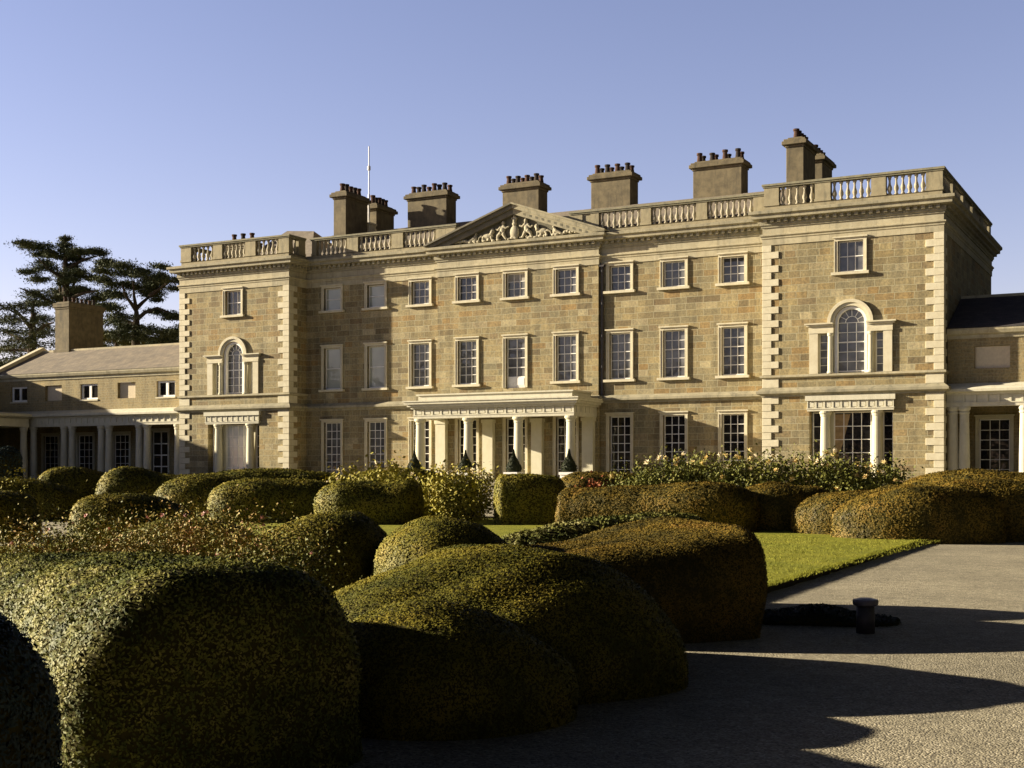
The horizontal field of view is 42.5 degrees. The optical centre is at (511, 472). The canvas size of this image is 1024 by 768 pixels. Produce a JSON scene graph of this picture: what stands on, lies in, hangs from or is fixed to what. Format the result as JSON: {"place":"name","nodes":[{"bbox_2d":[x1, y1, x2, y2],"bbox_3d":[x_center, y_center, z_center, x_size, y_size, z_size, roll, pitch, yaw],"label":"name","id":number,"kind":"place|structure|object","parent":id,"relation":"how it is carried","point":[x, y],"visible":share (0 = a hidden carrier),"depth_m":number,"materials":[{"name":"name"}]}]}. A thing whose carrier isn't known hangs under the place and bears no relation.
{"place":"outdoors","nodes":[
{"label":"outdoors","id":0,"kind":"place"},
{"bbox_2d":[0,518,918,584],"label":"lawn","id":1,"kind":"structure","parent":0,"point":[500,530],"depth_m":28.64,"materials":[{"name":"green plant"}]},
{"bbox_2d":[65,493,194,550],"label":"clipped hedge","id":2,"kind":"object","parent":1,"relation":"on","point":[113,504],"visible":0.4,"depth_m":23.98,"materials":[{"name":"green plant"}]},
{"bbox_2d":[119,515,256,555],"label":"clipped hedge","id":3,"kind":"object","parent":1,"relation":"on","point":[185,519],"visible":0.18,"depth_m":18.43,"materials":[{"name":"green"}]},
{"bbox_2d":[153,473,237,517],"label":"clipped hedge","id":4,"kind":"object","parent":1,"relation":"on","point":[196,485],"visible":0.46,"depth_m":44.30,"materials":[{"name":"green plant"}]},
{"bbox_2d":[207,477,330,522],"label":"clipped hedge","id":5,"kind":"object","parent":1,"relation":"on","point":[264,493],"visible":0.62,"depth_m":41.81,"materials":[{"name":"green"}]},
{"bbox_2d":[318,454,388,482],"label":"rose bush","id":6,"kind":"object","parent":1,"relation":"on","point":[343,478],"visible":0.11,"depth_m":46.80,"materials":[{"name":"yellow plant"}]},
{"bbox_2d":[312,478,424,524],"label":"clipped hedge","id":7,"kind":"object","parent":1,"relation":"on","point":[391,502],"visible":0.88,"depth_m":40.34,"materials":[{"name":"green plant"}]},
{"bbox_2d":[351,449,443,515],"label":"rose bush","id":8,"kind":"object","parent":1,"relation":"on","point":[393,477],"visible":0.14,"depth_m":46.74,"materials":[{"name":"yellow plant"}]},
{"bbox_2d":[418,459,499,520],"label":"rose bush","id":9,"kind":"object","parent":1,"relation":"on","point":[459,496],"visible":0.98,"depth_m":43.53,"materials":[{"name":"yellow plant"}]},
{"bbox_2d":[493,473,565,524],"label":"clipped hedge","id":10,"kind":"object","parent":1,"relation":"on","point":[524,499],"visible":0.76,"depth_m":39.90,"materials":[{"name":"green"}]},
{"bbox_2d":[501,510,711,545],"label":"clipped hedge","id":11,"kind":"object","parent":1,"relation":"on","point":[559,531],"visible":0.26,"depth_m":15.67,"materials":[{"name":"green plant"}]},
{"bbox_2d":[555,481,760,531],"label":"clipped hedge","id":12,"kind":"object","parent":1,"relation":"on","point":[722,502],"visible":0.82,"depth_m":35.53,"materials":[{"name":"yellow"}]},
{"bbox_2d":[746,481,829,530],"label":"clipped hedge","id":13,"kind":"object","parent":1,"relation":"on","point":[779,501],"visible":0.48,"depth_m":36.00,"materials":[{"name":"yellow"}]},
{"bbox_2d":[790,490,869,534],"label":"clipped hedge","id":14,"kind":"object","parent":1,"relation":"on","point":[812,514],"visible":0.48,"depth_m":34.04,"materials":[{"name":"yellow"}]},
{"bbox_2d":[830,484,1007,543],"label":"clipped hedge","id":15,"kind":"object","parent":1,"relation":"on","point":[950,515],"visible":1,"depth_m":31.28,"materials":[{"name":"yellow"}]},
{"bbox_2d":[0,509,1023,767],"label":"gravel drive","id":16,"kind":"structure","parent":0,"point":[934,679],"depth_m":9.91,"materials":[{"name":"grey gravel"}]},
{"bbox_2d":[0,445,24,478],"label":"bluish shrub","id":17,"kind":"object","parent":16,"relation":"on","point":[11,458],"visible":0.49,"depth_m":65.74,"materials":[{"name":"green plant"}]},
{"bbox_2d":[0,490,42,540],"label":"clipped hedge","id":18,"kind":"object","parent":16,"relation":"on","point":[8,505],"visible":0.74,"depth_m":33.02,"materials":[{"name":"green plant"}]},
{"bbox_2d":[0,612,63,767],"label":"clipped hedge","id":19,"kind":"object","parent":16,"relation":"on","point":[30,726],"visible":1,"depth_m":4.63,"materials":[{"name":"green plant"}]},
{"bbox_2d":[0,476,83,520],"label":"clipped hedge","id":20,"kind":"object","parent":16,"relation":"on","point":[48,494],"visible":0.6,"depth_m":45.91,"materials":[{"name":"green"}]},
{"bbox_2d":[0,478,110,553],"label":"rose bush","id":21,"kind":"object","parent":16,"relation":"on","point":[34,550],"visible":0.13,"depth_m":12.11,"materials":[{"name":"green leaf"},{"name":"pink petals"},{"name":"woody stem"}]},
{"bbox_2d":[0,502,120,553],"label":"rose bush","id":22,"kind":"object","parent":16,"relation":"on","point":[51,540],"visible":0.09,"depth_m":12.58,"materials":[{"name":"green plant"}]},
{"bbox_2d":[36,466,103,496],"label":"clipped hedge","id":23,"kind":"object","parent":16,"relation":"on","point":[74,477],"visible":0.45,"depth_m":48.64,"materials":[{"name":"green plant"}]},
{"bbox_2d":[6,473,150,552],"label":"rose bush","id":24,"kind":"object","parent":16,"relation":"on","point":[87,523],"visible":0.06,"depth_m":13.08,"materials":[{"name":"green plant"}]},
{"bbox_2d":[37,501,176,552],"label":"rose bush","id":25,"kind":"object","parent":16,"relation":"on","point":[101,543],"visible":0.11,"depth_m":12.62,"materials":[{"name":"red plant"}]},
{"bbox_2d":[64,481,205,554],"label":"rose bush","id":26,"kind":"object","parent":16,"relation":"on","point":[135,548],"visible":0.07,"depth_m":12.37,"materials":[{"name":"red plant"}]},
{"bbox_2d":[94,466,180,494],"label":"clipped hedge","id":27,"kind":"object","parent":16,"relation":"on","point":[124,479],"visible":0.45,"depth_m":47.41,"materials":[{"name":"green plant"}]},
{"bbox_2d":[106,496,230,555],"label":"rose bush","id":28,"kind":"object","parent":16,"relation":"on","point":[172,511],"visible":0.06,"depth_m":12.73,"materials":[{"name":"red plant"}]},
{"bbox_2d":[0,550,364,767],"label":"clipped hedge","id":29,"kind":"object","parent":16,"relation":"on","point":[155,659],"visible":0.88,"depth_m":7.12,"materials":[{"name":"green plant"}]},
{"bbox_2d":[102,482,283,560],"bbox_3d":[-3.031,0.900,12.564,2.050,1.607,1.732,0,0,-39],"label":"rose bush","id":30,"kind":"object","parent":16,"relation":"on","point":[198,542],"visible":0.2,"depth_m":12.43,"materials":[{"name":"green plant"}]},
{"bbox_2d":[147,487,305,565],"bbox_3d":[-2.701,0.870,12.386,1.681,1.668,1.800,0,0,0],"label":"rose bush","id":31,"kind":"object","parent":16,"relation":"on","point":[221,529],"visible":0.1,"depth_m":12.29,"materials":[{"name":"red plant"}]},
{"bbox_2d":[179,468,338,482],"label":"clipped hedge","id":32,"kind":"object","parent":16,"relation":"on","point":[278,473],"visible":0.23,"depth_m":55.84,"materials":[{"name":"green plant"}]},
{"bbox_2d":[163,477,357,588],"bbox_3d":[-2.394,0.873,11.983,1.814,1.663,1.722,0,0,28],"label":"rose bush","id":33,"kind":"object","parent":16,"relation":"on","point":[250,542],"visible":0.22,"depth_m":11.98,"materials":[{"name":"green plant"}]},
{"bbox_2d":[194,503,361,591],"bbox_3d":[-2.144,0.985,11.624,1.685,1.436,1.755,0,0,28],"label":"rose bush","id":34,"kind":"object","parent":16,"relation":"on","point":[297,566],"visible":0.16,"depth_m":11.56,"materials":[{"name":"green plant"}]},
{"bbox_2d":[241,510,387,591],"bbox_3d":[-2.052,1.075,15.077,1.964,1.280,2.652,0,0,28],"label":"clipped hedge","id":35,"kind":"object","parent":16,"relation":"on","point":[362,535],"visible":0.34,"depth_m":14.17,"materials":[{"name":"green plant"}]},
{"bbox_2d":[349,467,445,515],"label":"clipped hedge","id":36,"kind":"object","parent":16,"relation":"on","point":[423,472],"visible":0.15,"depth_m":48.87,"materials":[{"name":"green plant"}]},
{"bbox_2d":[370,515,508,576],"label":"clipped hedge","id":37,"kind":"object","parent":16,"relation":"on","point":[412,540],"visible":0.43,"depth_m":13.45,"materials":[{"name":"green plant"}]},
{"bbox_2d":[349,598,579,740],"bbox_3d":[-0.476,1.297,9.188,1.876,0.833,1.921,0,0,28],"label":"clipped hedge","id":38,"kind":"object","parent":16,"relation":"on","point":[436,670],"visible":0.83,"depth_m":8.46,"materials":[{"name":"green plant"}]},
{"bbox_2d":[333,543,688,704],"bbox_3d":[-0.029,1.157,10.970,3.134,1.110,3.392,0,0,28],"label":"clipped hedge","id":39,"kind":"object","parent":16,"relation":"on","point":[610,633],"visible":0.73,"depth_m":10.00,"materials":[{"name":"green"}]},
{"bbox_2d":[561,470,651,487],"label":"clipped hedge","id":40,"kind":"object","parent":16,"relation":"on","point":[571,480],"visible":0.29,"depth_m":50.92,"materials":[{"name":"yellow"}]},
{"bbox_2d":[523,516,768,643],"bbox_3d":[0.888,1.105,14.149,2.986,1.222,3.023,0,0,-25],"label":"clipped hedge","id":41,"kind":"object","parent":16,"relation":"on","point":[699,581],"visible":0.59,"depth_m":13.18,"materials":[{"name":"yellow"}]},
{"bbox_2d":[602,446,697,486],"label":"rose bush","id":42,"kind":"object","parent":16,"relation":"on","point":[640,477],"visible":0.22,"depth_m":46.76,"materials":[{"name":"green plant"}]},
{"bbox_2d":[635,445,737,484],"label":"rose bush","id":43,"kind":"object","parent":16,"relation":"on","point":[687,474],"visible":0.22,"depth_m":46.64,"materials":[{"name":"green plant"}]},
{"bbox_2d":[673,444,768,486],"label":"rose bush","id":44,"kind":"object","parent":16,"relation":"on","point":[705,470],"visible":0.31,"depth_m":46.15,"materials":[{"name":"green plant"}]},
{"bbox_2d":[702,443,799,487],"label":"rose bush","id":45,"kind":"object","parent":16,"relation":"on","point":[753,473],"visible":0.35,"depth_m":45.62,"materials":[{"name":"green plant"}]},
{"bbox_2d":[734,442,845,490],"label":"rose bush","id":46,"kind":"object","parent":16,"relation":"on","point":[792,477],"visible":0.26,"depth_m":45.36,"materials":[{"name":"green plant"}]},
{"bbox_2d":[781,439,879,491],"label":"rose bush","id":47,"kind":"object","parent":16,"relation":"on","point":[831,486],"visible":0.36,"depth_m":44.95,"materials":[{"name":"green plant"}]},
{"bbox_2d":[762,603,900,626],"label":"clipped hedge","id":48,"kind":"object","parent":16,"relation":"on","point":[817,614],"visible":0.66,"depth_m":14.63,"materials":[{"name":"green plant"}]},
{"bbox_2d":[768,541,920,592],"bbox_3d":[-3.233,1.645,32.721,25.550,0.110,26.056,0,0,28],"label":"lawn edge","id":49,"kind":"object","parent":16,"relation":"on","point":[789,583],"visible":0.18,"depth_m":21.82,"materials":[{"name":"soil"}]},
{"bbox_2d":[798,447,914,491],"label":"rose bush","id":50,"kind":"object","parent":16,"relation":"on","point":[847,484],"visible":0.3,"depth_m":44.60,"materials":[{"name":"green plant"}]},
{"bbox_2d":[852,597,878,633],"bbox_3d":[3.737,1.511,13.900,0.270,0.378,0.270,0,0,28],"label":"bollard","id":51,"kind":"object","parent":16,"relation":"on","point":[865,615],"visible":1,"depth_m":13.81,"materials":[{"name":"metal"}]},
{"bbox_2d":[843,451,922,489],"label":"rose bush","id":52,"kind":"object","parent":16,"relation":"on","point":[887,474],"visible":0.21,"depth_m":44.44,"materials":[{"name":"green plant"}]},
{"bbox_2d":[903,468,1023,485],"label":"clipped hedge","id":53,"kind":"object","parent":16,"relation":"on","point":[932,478],"visible":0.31,"depth_m":36.91,"materials":[{"name":"yellow"}]},
{"bbox_2d":[925,477,1023,541],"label":"clipped hedge","id":54,"kind":"object","parent":16,"relation":"on","point":[1008,492],"visible":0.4,"depth_m":32.20,"materials":[{"name":"green plant"}]},
{"bbox_2d":[0,0,1023,359],"label":"sky","id":55,"kind":"structure","parent":0,"point":[140,130],"materials":[{"name":"blue"}]},
{"bbox_2d":[467,482,878,506],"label":"terrace","id":56,"kind":"structure","parent":0,"point":[493,494],"depth_m":65.23,"materials":[{"name":"beige stone"}]},
{"bbox_2d":[0,412,31,479],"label":"portico","id":57,"kind":"structure","parent":56,"relation":"on","point":[17,438],"depth_m":91.09,"materials":[{"name":"stone"}]},
{"bbox_2d":[0,297,179,479],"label":"side range","id":58,"kind":"structure","parent":56,"relation":"on","point":[81,397],"depth_m":90.97,"materials":[{"name":"stone"}]},
{"bbox_2d":[10,387,27,403],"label":"casement window","id":59,"kind":"structure","parent":58,"relation":"in","point":[19,393],"depth_m":92.89,"materials":[{"name":"white paint"}]},
{"bbox_2d":[40,433,59,474],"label":"window","id":60,"kind":"structure","parent":58,"relation":"in","point":[52,440],"depth_m":95.80,"materials":[{"name":"glass"}]},
{"bbox_2d":[76,432,94,469],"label":"window","id":61,"kind":"structure","parent":58,"relation":"in","point":[85,442],"depth_m":94.20,"materials":[{"name":"glass"}]},
{"bbox_2d":[79,384,97,400],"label":"casement window","id":62,"kind":"structure","parent":58,"relation":"in","point":[89,392],"depth_m":89.79,"materials":[{"name":"white paint"}]},
{"bbox_2d":[112,431,131,467],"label":"window","id":63,"kind":"structure","parent":58,"relation":"in","point":[122,442],"depth_m":92.55,"materials":[{"name":"glass"}]},
{"bbox_2d":[155,380,175,398],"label":"casement window","id":64,"kind":"structure","parent":58,"relation":"in","point":[166,389],"depth_m":86.65,"materials":[{"name":"white paint"}]},
{"bbox_2d":[503,449,523,473],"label":"cone topiary","id":65,"kind":"object","parent":56,"relation":"on","point":[513,466],"visible":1,"depth_m":70.13,"materials":[{"name":"green plant"}]},
{"bbox_2d":[559,449,577,477],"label":"cone topiary","id":66,"kind":"object","parent":56,"relation":"on","point":[569,465],"visible":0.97,"depth_m":68.61,"materials":[{"name":"green plant"}]},
{"bbox_2d":[166,128,1001,482],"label":"country house","id":67,"kind":"structure","parent":56,"relation":"on","point":[726,312],"depth_m":73.07,"materials":[{"name":"stone"}]},
{"bbox_2d":[220,286,244,317],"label":"window","id":68,"kind":"structure","parent":67,"relation":"in","point":[234,298],"depth_m":82.94,"materials":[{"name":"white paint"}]},
{"bbox_2d":[203,336,261,394],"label":"venetian window","id":69,"kind":"structure","parent":67,"relation":"in","point":[239,372],"depth_m":83.05,"materials":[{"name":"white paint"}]},
{"bbox_2d":[204,411,260,472],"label":"ground floor window","id":70,"kind":"structure","parent":67,"relation":"in","point":[235,447],"depth_m":83.13,"materials":[{"name":"beige paint"}]},
{"bbox_2d":[318,283,344,313],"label":"window","id":71,"kind":"structure","parent":67,"relation":"in","point":[334,297],"depth_m":81.58,"materials":[{"name":"glass"}]},
{"bbox_2d":[318,344,344,391],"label":"window","id":72,"kind":"structure","parent":67,"relation":"in","point":[334,356],"depth_m":81.62,"materials":[{"name":"grey glass"}]},
{"bbox_2d":[320,419,343,475],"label":"window","id":73,"kind":"structure","parent":67,"relation":"in","point":[334,431],"depth_m":81.66,"materials":[{"name":"white paint"}]},
{"bbox_2d":[367,146,376,231],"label":"flagpole","id":74,"kind":"object","parent":67,"relation":"on","point":[371,226],"visible":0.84,"depth_m":86.69,"materials":[{"name":"white metal"}]},
{"bbox_2d":[362,280,388,310],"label":"window","id":75,"kind":"structure","parent":67,"relation":"in","point":[377,293],"depth_m":80.08,"materials":[{"name":"glass"}]},
{"bbox_2d":[362,341,388,390],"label":"window","id":76,"kind":"structure","parent":67,"relation":"in","point":[377,352],"depth_m":80.14,"materials":[{"name":"white paint"}]},
{"bbox_2d":[363,418,387,470],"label":"window","id":77,"kind":"structure","parent":67,"relation":"in","point":[377,430],"depth_m":80.18,"materials":[{"name":"glass"}]},
{"bbox_2d":[407,417,431,469],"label":"window","id":78,"kind":"structure","parent":67,"relation":"in","point":[428,424],"depth_m":78.55,"materials":[{"name":"white paint"}]},
{"bbox_2d":[406,276,433,307],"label":"window","id":79,"kind":"structure","parent":67,"relation":"in","point":[422,291],"depth_m":78.63,"materials":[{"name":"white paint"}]},
{"bbox_2d":[406,339,433,388],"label":"window","id":80,"kind":"structure","parent":67,"relation":"in","point":[422,353],"depth_m":78.66,"materials":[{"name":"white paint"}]},
{"bbox_2d":[452,272,480,303],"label":"window","id":81,"kind":"structure","parent":67,"relation":"in","point":[468,285],"depth_m":76.84,"materials":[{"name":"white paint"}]},
{"bbox_2d":[452,336,480,386],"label":"window","id":82,"kind":"structure","parent":67,"relation":"in","point":[468,350],"depth_m":76.88,"materials":[{"name":"white paint"}]},
{"bbox_2d":[455,418,478,478],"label":"window","id":83,"kind":"structure","parent":67,"relation":"in","point":[476,422],"depth_m":76.92,"materials":[{"name":"white paint"}]},
{"bbox_2d":[500,268,529,300],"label":"window","id":84,"kind":"structure","parent":67,"relation":"in","point":[516,290],"depth_m":75.36,"materials":[{"name":"white paint"}]},
{"bbox_2d":[501,333,528,387],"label":"window","id":85,"kind":"structure","parent":67,"relation":"in","point":[517,345],"depth_m":75.45,"materials":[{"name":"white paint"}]},
{"bbox_2d":[502,417,527,473],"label":"window","id":86,"kind":"structure","parent":67,"relation":"in","point":[510,422],"depth_m":75.49,"materials":[{"name":"white paint"}]},
{"bbox_2d":[550,264,580,296],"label":"window","id":87,"kind":"structure","parent":67,"relation":"in","point":[567,280],"depth_m":73.88,"materials":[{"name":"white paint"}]},
{"bbox_2d":[550,330,580,383],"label":"window","id":88,"kind":"structure","parent":67,"relation":"in","point":[566,348],"depth_m":73.93,"materials":[{"name":"white paint"}]},
{"bbox_2d":[553,416,578,477],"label":"window","id":89,"kind":"structure","parent":67,"relation":"in","point":[561,421],"depth_m":74.01,"materials":[{"name":"white paint"}]},
{"bbox_2d":[603,260,635,293],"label":"window","id":90,"kind":"structure","parent":67,"relation":"in","point":[621,276],"depth_m":72.63,"materials":[{"name":"white paint"}]},
{"bbox_2d":[603,328,635,382],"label":"window","id":91,"kind":"structure","parent":67,"relation":"in","point":[621,341],"depth_m":72.68,"materials":[{"name":"white paint"}]},
{"bbox_2d":[605,412,633,472],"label":"window","id":92,"kind":"structure","parent":67,"relation":"in","point":[622,424],"depth_m":72.72,"materials":[{"name":"glass"}]},
{"bbox_2d":[657,256,689,290],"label":"window","id":93,"kind":"structure","parent":67,"relation":"in","point":[675,273],"depth_m":71.17,"materials":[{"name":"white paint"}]},
{"bbox_2d":[657,325,689,380],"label":"window","id":94,"kind":"structure","parent":67,"relation":"in","point":[674,344],"depth_m":71.21,"materials":[{"name":"white paint"}]},
{"bbox_2d":[658,411,688,477],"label":"window","id":95,"kind":"structure","parent":67,"relation":"in","point":[675,426],"depth_m":71.26,"materials":[{"name":"glass"}]},
{"bbox_2d":[715,251,749,286],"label":"window","id":96,"kind":"structure","parent":67,"relation":"in","point":[734,272],"depth_m":69.61,"materials":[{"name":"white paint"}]},
{"bbox_2d":[715,322,749,378],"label":"window","id":97,"kind":"structure","parent":67,"relation":"in","point":[735,337],"depth_m":69.66,"materials":[{"name":"white paint"}]},
{"bbox_2d":[717,409,748,476],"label":"window","id":98,"kind":"structure","parent":67,"relation":"in","point":[735,422],"depth_m":69.69,"materials":[{"name":"white paint"}]},
{"bbox_2d":[831,234,868,275],"bbox_3d":[16.706,-10.710,64.872,1.850,1.900,0.460,0,0,28],"label":"window","id":99,"kind":"structure","parent":67,"relation":"in","point":[852,254],"depth_m":64.98,"materials":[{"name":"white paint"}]},
{"bbox_2d":[804,299,896,373],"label":"venetian window","id":100,"kind":"structure","parent":67,"relation":"in","point":[859,342],"depth_m":65.09,"materials":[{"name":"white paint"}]},
{"bbox_2d":[805,394,895,476],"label":"ground floor window","id":101,"kind":"structure","parent":67,"relation":"in","point":[871,432],"depth_m":65.06,"materials":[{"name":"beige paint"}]},
{"bbox_2d":[946,292,1023,471],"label":"side range","id":102,"kind":"structure","parent":56,"relation":"on","point":[985,401],"depth_m":63.15,"materials":[{"name":"stone"}]},
{"bbox_2d":[975,345,1009,368],"bbox_3d":[22.960,-5.510,62.805,1.580,1.040,0.150,0,0,28],"label":"blind window","id":103,"kind":"structure","parent":102,"relation":"in","point":[985,356],"depth_m":62.73,"materials":[{"name":"beige stone"}]},
{"bbox_2d":[974,414,1014,471],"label":"window","id":104,"kind":"structure","parent":102,"relation":"in","point":[996,431],"depth_m":65.61,"materials":[{"name":"white paint"}]},
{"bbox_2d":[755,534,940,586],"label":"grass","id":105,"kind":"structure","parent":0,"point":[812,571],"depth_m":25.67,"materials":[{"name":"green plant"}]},
{"label":"ground","id":106,"kind":"structure","parent":0,"visible":0},
{"bbox_2d":[0,299,54,366],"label":"cedar tree","id":107,"kind":"object","parent":106,"relation":"on","point":[32,332],"visible":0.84,"depth_m":101.99,"materials":[{"name":"green plant"}]},
{"bbox_2d":[3,234,111,310],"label":"cedar tree","id":108,"kind":"object","parent":106,"relation":"on","point":[73,272],"visible":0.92,"depth_m":117.04,"materials":[{"name":"green plant"}]},
{"bbox_2d":[85,256,178,382],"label":"cedar tree","id":109,"kind":"object","parent":106,"relation":"on","point":[152,285],"visible":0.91,"depth_m":111.06,"materials":[{"name":"green plant"}]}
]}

